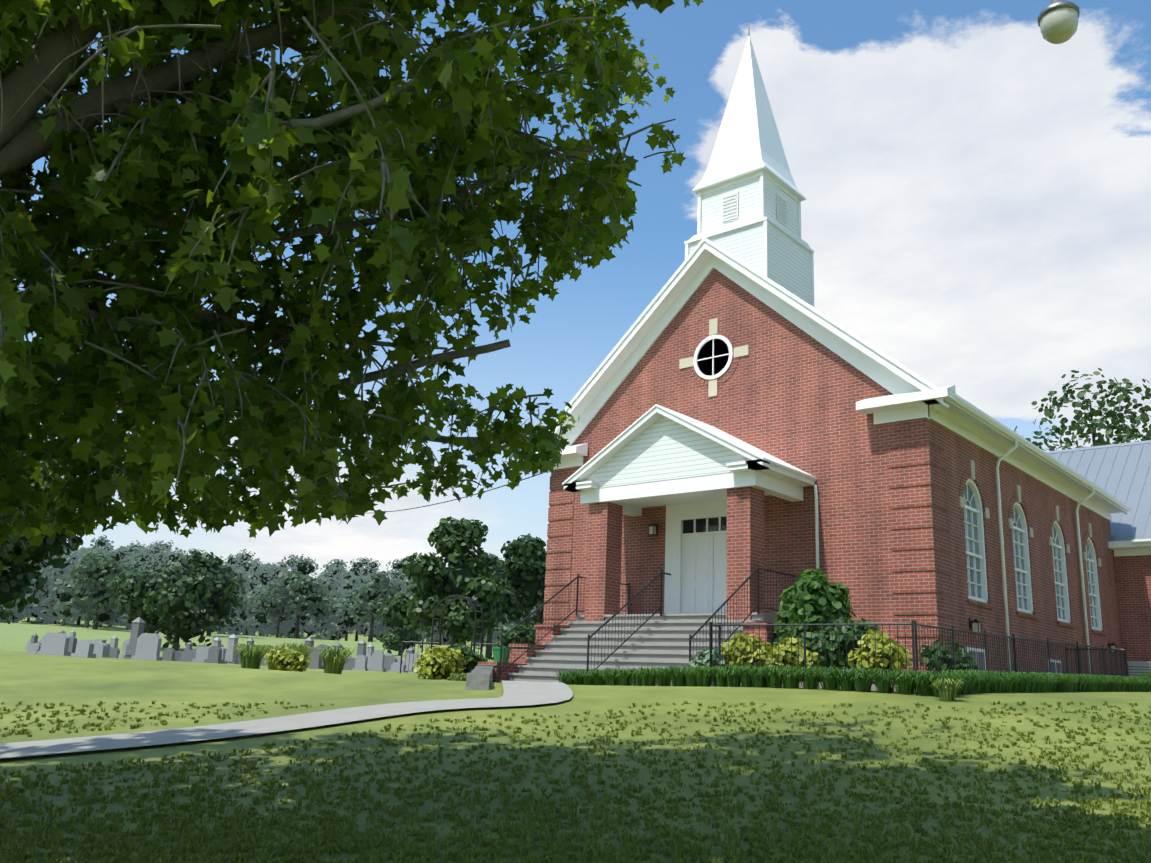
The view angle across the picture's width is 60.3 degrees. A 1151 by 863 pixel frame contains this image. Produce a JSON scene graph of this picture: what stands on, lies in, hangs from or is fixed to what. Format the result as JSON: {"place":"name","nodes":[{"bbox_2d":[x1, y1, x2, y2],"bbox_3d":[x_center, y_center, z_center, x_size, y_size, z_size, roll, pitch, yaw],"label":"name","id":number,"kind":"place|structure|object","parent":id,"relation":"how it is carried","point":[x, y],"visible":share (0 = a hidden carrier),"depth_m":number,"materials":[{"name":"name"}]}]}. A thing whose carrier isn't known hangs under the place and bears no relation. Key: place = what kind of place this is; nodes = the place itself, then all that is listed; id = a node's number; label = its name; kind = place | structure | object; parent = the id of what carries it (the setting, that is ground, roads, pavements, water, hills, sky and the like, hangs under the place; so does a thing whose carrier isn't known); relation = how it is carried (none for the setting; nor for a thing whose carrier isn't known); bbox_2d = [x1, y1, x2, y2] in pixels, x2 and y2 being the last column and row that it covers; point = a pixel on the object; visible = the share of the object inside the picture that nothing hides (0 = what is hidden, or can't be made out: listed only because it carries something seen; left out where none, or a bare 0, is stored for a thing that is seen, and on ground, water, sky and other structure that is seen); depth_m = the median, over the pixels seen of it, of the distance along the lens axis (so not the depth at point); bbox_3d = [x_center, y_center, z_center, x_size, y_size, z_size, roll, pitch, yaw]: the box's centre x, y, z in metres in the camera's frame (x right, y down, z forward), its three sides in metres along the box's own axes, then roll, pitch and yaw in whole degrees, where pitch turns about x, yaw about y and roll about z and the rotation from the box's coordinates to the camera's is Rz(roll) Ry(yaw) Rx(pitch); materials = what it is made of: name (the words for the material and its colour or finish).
{"place":"outdoors","nodes":[
{"label":"outdoors","id":0,"kind":"place"},
{"bbox_2d":[0,681,572,758],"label":"path","id":1,"kind":"structure","parent":0,"point":[519,693],"depth_m":11.62,"materials":[{"name":"concrete"}]},
{"bbox_2d":[0,0,702,575],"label":"maple","id":2,"kind":"object","parent":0,"point":[414,240],"depth_m":5.68,"materials":[{"name":"green plant"}]},
{"bbox_2d":[0,402,1125,658],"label":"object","id":3,"kind":"object","parent":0,"point":[454,610],"depth_m":84.01,"materials":[{"name":"green plant"}]},
{"bbox_2d":[0,584,1150,862],"bbox_3d":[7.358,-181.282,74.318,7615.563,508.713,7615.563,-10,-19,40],"label":"ground","id":4,"kind":"structure","parent":0,"point":[26,680],"depth_m":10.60,"materials":[{"name":"green plant"}]},
{"bbox_2d":[24,630,422,672],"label":"headstones","id":5,"kind":"object","parent":4,"relation":"on","point":[148,646],"visible":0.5,"depth_m":40.27,"materials":[{"name":"stone"}]},
{"bbox_2d":[27,617,422,671],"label":"headstones","id":6,"kind":"object","parent":4,"relation":"on","point":[188,654],"visible":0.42,"depth_m":45.27,"materials":[{"name":"stone"}]},
{"bbox_2d":[0,477,544,647],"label":"trees","id":7,"kind":"object","parent":4,"relation":"on","point":[531,587],"visible":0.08,"depth_m":115.51,"materials":[{"name":"plant"}]},
{"bbox_2d":[0,452,546,648],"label":"distant trees","id":8,"kind":"object","parent":4,"relation":"on","point":[527,563],"visible":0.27,"depth_m":94.19,"materials":[{"name":"green plant"}]},
{"bbox_2d":[400,595,497,672],"bbox_3d":[-3.897,7.299,35.365,6.084,2.783,1.828,-3,-15,20],"label":"cemetery ironwork","id":9,"kind":"object","parent":4,"relation":"on","point":[456,597],"visible":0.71,"depth_m":35.29,"materials":[{"name":"black metal"}]},
{"bbox_2d":[466,666,492,689],"bbox_3d":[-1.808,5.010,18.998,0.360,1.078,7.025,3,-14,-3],"label":"stone marker","id":10,"kind":"structure","parent":4,"relation":"on","point":[479,677],"depth_m":15.67,"materials":[{"name":"grey stone"}]},
{"bbox_2d":[0,368,1150,646],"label":"leaves","id":11,"kind":"object","parent":4,"relation":"on","point":[94,560],"visible":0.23,"depth_m":149.22,"materials":[{"name":"green plant"}]},
{"bbox_2d":[264,629,912,684],"bbox_3d":[-0.614,4.948,21.181,15.582,1.459,2.327,-6,-17,31],"label":"gold shrub","id":12,"kind":"object","parent":4,"relation":"on","point":[743,653],"visible":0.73,"depth_m":18.24,"materials":[{"name":"leaves"}]},
{"bbox_2d":[271,630,968,679],"bbox_3d":[0.177,4.782,21.890,15.771,1.732,3.937,-7,-17,32],"label":"shrub","id":13,"kind":"object","parent":4,"relation":"on","point":[850,646],"visible":0.21,"depth_m":18.33,"materials":[{"name":"green plant"}]},
{"bbox_2d":[500,620,763,681],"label":"steps","id":14,"kind":"structure","parent":4,"relation":"on","point":[658,644],"depth_m":21.74,"materials":[{"name":"concrete"}]},
{"bbox_2d":[478,623,785,682],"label":"brick stair walls","id":15,"kind":"structure","parent":4,"relation":"on","point":[547,638],"depth_m":22.57,"materials":[{"name":"brick"}]},
{"bbox_2d":[492,647,727,662],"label":"planters","id":16,"kind":"object","parent":15,"relation":"on","point":[496,651],"visible":0.35,"depth_m":22.34,"materials":[{"name":"green"}]},
{"bbox_2d":[498,564,796,682],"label":"stair handrails","id":17,"kind":"object","parent":4,"relation":"on","point":[660,608],"visible":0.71,"depth_m":21.50,"materials":[{"name":"black metal"}]},
{"bbox_2d":[689,650,727,668],"bbox_3d":[2.516,4.433,18.535,0.757,0.729,0.782,4,-14,-6],"label":"silver shrub","id":18,"kind":"object","parent":4,"relation":"on","point":[699,658],"visible":0.56,"depth_m":18.40,"materials":[{"name":"plant"}]},
{"bbox_2d":[630,681,916,691],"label":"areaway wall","id":19,"kind":"structure","parent":4,"relation":"on","point":[872,687],"depth_m":16.50,"materials":[{"name":"concrete"}]},
{"bbox_2d":[710,620,1127,677],"bbox_3d":[8.458,5.084,22.062,3.835,1.310,13.990,-10,-19,40],"label":"fence","id":20,"kind":"object","parent":19,"relation":"on","point":[914,625],"visible":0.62,"depth_m":18.08,"materials":[{"name":"black metal"}]},
{"bbox_2d":[772,568,855,681],"bbox_3d":[4.757,4.067,19.741,1.963,2.677,1.826,8,-15,-21],"label":"feathery shrub","id":21,"kind":"object","parent":4,"relation":"on","point":[810,596],"visible":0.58,"depth_m":19.50,"materials":[{"name":"green plant"}]},
{"bbox_2d":[544,268,1122,675],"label":"church walls","id":22,"kind":"structure","parent":4,"relation":"on","point":[790,393],"depth_m":24.22,"materials":[{"name":"brick"}]},
{"bbox_2d":[664,499,726,613],"bbox_3d":[3.391,3.154,24.418,2.800,2.950,0.150,-10,-19,40],"label":"door casing","id":23,"kind":"structure","parent":22,"relation":"attached to","point":[677,515],"depth_m":25.00,"materials":[{"name":"white wood"}]},
{"bbox_2d":[681,534,726,612],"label":"door leaves","id":24,"kind":"object","parent":23,"relation":"in","point":[703,573],"visible":0.62,"depth_m":24.50,"materials":[{"name":"white wood"}]},
{"bbox_2d":[683,517,726,533],"bbox_3d":[3.446,2.317,24.653,1.860,0.350,0.010,-10,-19,40],"label":"transom window","id":25,"kind":"structure","parent":23,"relation":"in","point":[688,525],"depth_m":24.83,"materials":[{"name":"black glass"}]},
{"bbox_2d":[679,318,748,396],"bbox_3d":[3.572,-1.919,25.660,2.100,2.100,0.050,-10,-19,40],"label":"round window","id":26,"kind":"structure","parent":22,"relation":"in","point":[697,378],"depth_m":25.60,"materials":[{"name":"black glass"}]},
{"bbox_2d":[693,335,733,379],"bbox_3d":[3.565,-1.921,25.652,1.200,1.200,0.070,-10,-19,40],"label":"round window frame","id":27,"kind":"object","parent":26,"relation":"attached to","point":[698,349],"visible":0.9,"depth_m":25.62,"materials":[{"name":"white wood"}]},
{"bbox_2d":[543,425,954,672],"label":"quoins","id":28,"kind":"object","parent":22,"relation":"attached to","point":[917,583],"visible":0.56,"depth_m":21.39,"materials":[{"name":"brick"}]},
{"bbox_2d":[536,237,1130,520],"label":"roof trim","id":29,"kind":"structure","parent":22,"relation":"attached to","point":[915,396],"depth_m":25.33,"materials":[{"name":"white wood"}]},
{"bbox_2d":[373,472,545,512],"bbox_3d":[-10.003,2.852,47.839,0.033,5.438,42.476,9,-16,-25],"label":"wire","id":30,"kind":"object","parent":29,"relation":"attached to","point":[466,496],"visible":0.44,"depth_m":34.66,"materials":[{"name":"black metal"}]},
{"bbox_2d":[943,399,1126,514],"bbox_3d":[8.567,-0.752,31.368,12.000,5.360,16.090,-10,-19,40],"label":"gutter","id":31,"kind":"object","parent":29,"relation":"on","point":[983,425],"depth_m":25.03,"materials":[{"name":"metal"}]},
{"bbox_2d":[684,170,813,306],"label":"steeple trim","id":32,"kind":"structure","parent":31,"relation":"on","point":[763,175],"depth_m":27.28,"materials":[{"name":"white wood"}]},
{"bbox_2d":[965,647,1061,673],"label":"basement window frames","id":33,"kind":"structure","parent":22,"relation":"attached to","point":[978,650],"depth_m":22.18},
{"bbox_2d":[970,651,1061,672],"bbox_3d":[10.758,5.677,23.986,0.005,0.410,6.840,-10,-19,40],"label":"basement window glass","id":34,"kind":"object","parent":33,"relation":"in","point":[981,662],"visible":0.33,"depth_m":22.04,"materials":[{"name":"grey glass"}]},
{"bbox_2d":[964,478,1102,631],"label":"window frames","id":35,"kind":"structure","parent":22,"relation":"in","point":[978,510],"depth_m":25.72,"materials":[{"name":"white wood"}]},
{"bbox_2d":[552,665,1150,696],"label":"liriope","id":36,"kind":"object","parent":4,"relation":"on","point":[920,682],"visible":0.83,"depth_m":16.95,"materials":[{"name":"green plant"}]},
{"bbox_2d":[814,440,1094,675],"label":"downspouts","id":37,"kind":"object","parent":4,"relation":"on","point":[1008,452],"visible":0.79,"depth_m":24.14,"materials":[{"name":"white metal"}]},
{"bbox_2d":[1112,550,1150,675],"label":"wing walls","id":38,"kind":"structure","parent":4,"relation":"on","point":[1133,582],"depth_m":31.89,"materials":[{"name":"red brick"}]},
{"bbox_2d":[1046,440,1150,541],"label":"wing roof","id":39,"kind":"structure","parent":38,"relation":"on","point":[1121,472],"depth_m":36.36,"materials":[{"name":"grey metal"}]},
{"bbox_2d":[1108,539,1150,555],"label":"wing trim","id":40,"kind":"structure","parent":38,"relation":"attached to","point":[1135,547],"depth_m":32.06,"materials":[{"name":"white paint"}]},
{"bbox_2d":[1127,661,1150,677],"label":"air conditioning units","id":41,"kind":"object","parent":4,"relation":"on","point":[1141,663],"visible":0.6,"depth_m":29.83},
{"bbox_2d":[1128,666,1150,675],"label":"ac grilles","id":42,"kind":"object","parent":41,"relation":"attached to","point":[1138,669],"visible":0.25,"depth_m":29.82,"materials":[{"name":"grey metal"}]},
{"bbox_2d":[0,0,1150,580],"label":"sky","id":43,"kind":"structure","parent":0,"point":[975,185],"materials":[{"name":"blue"}]},
{"bbox_2d":[226,642,968,700],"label":"tall grass","id":44,"kind":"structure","parent":0,"point":[332,657],"depth_m":26.10,"materials":[{"name":"green plant"}]},
{"bbox_2d":[585,487,764,620],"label":"brick columns","id":45,"kind":"structure","parent":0,"point":[745,536],"depth_m":21.95,"materials":[{"name":"red brick"}]},
{"bbox_2d":[564,406,815,516],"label":"portico trim","id":46,"kind":"structure","parent":45,"relation":"on","point":[775,480],"depth_m":23.12,"materials":[{"name":"white wood"}]},
{"bbox_2d":[584,415,768,488],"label":"portico gable","id":47,"kind":"structure","parent":46,"relation":"on","point":[663,448],"depth_m":23.35,"materials":[{"name":"white wood"}]},
{"bbox_2d":[562,404,816,484],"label":"portico roof","id":48,"kind":"structure","parent":46,"relation":"on","point":[743,445],"depth_m":23.09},
{"bbox_2d":[575,612,777,623],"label":"porch floor","id":49,"kind":"structure","parent":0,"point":[766,617],"depth_m":22.24,"materials":[{"name":"concrete"}]},
{"bbox_2d":[689,176,810,304],"bbox_3d":[4.872,-4.564,27.742,2.480,4.450,2.480,-10,-19,40],"label":"tower siding","id":50,"kind":"object","parent":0,"point":[789,264],"visible":0.25,"depth_m":27.01,"materials":[{"name":"white wood"}]},
{"bbox_2d":[692,36,805,200],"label":"spire","id":51,"kind":"structure","parent":50,"relation":"on","point":[748,141],"depth_m":28.21,"materials":[{"name":"metal"}]},
{"bbox_2d":[723,193,786,223],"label":"louvered vents","id":52,"kind":"object","parent":50,"relation":"attached to","point":[779,204],"visible":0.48,"depth_m":27.36,"materials":[{"name":"white wood"}]},
{"bbox_2d":[1037,0,1079,26],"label":"lamp head","id":53,"kind":"object","parent":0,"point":[1053,5],"visible":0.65,"depth_m":9.80},
{"bbox_2d":[1040,7,1077,43],"bbox_3d":[4.834,-4.022,9.900,0.350,0.230,0.341,-10,-19,40],"label":"light globe","id":54,"kind":"object","parent":53,"relation":"attached to","point":[1058,25],"visible":1,"depth_m":9.80,"materials":[{"name":"white glass"}]}
]}

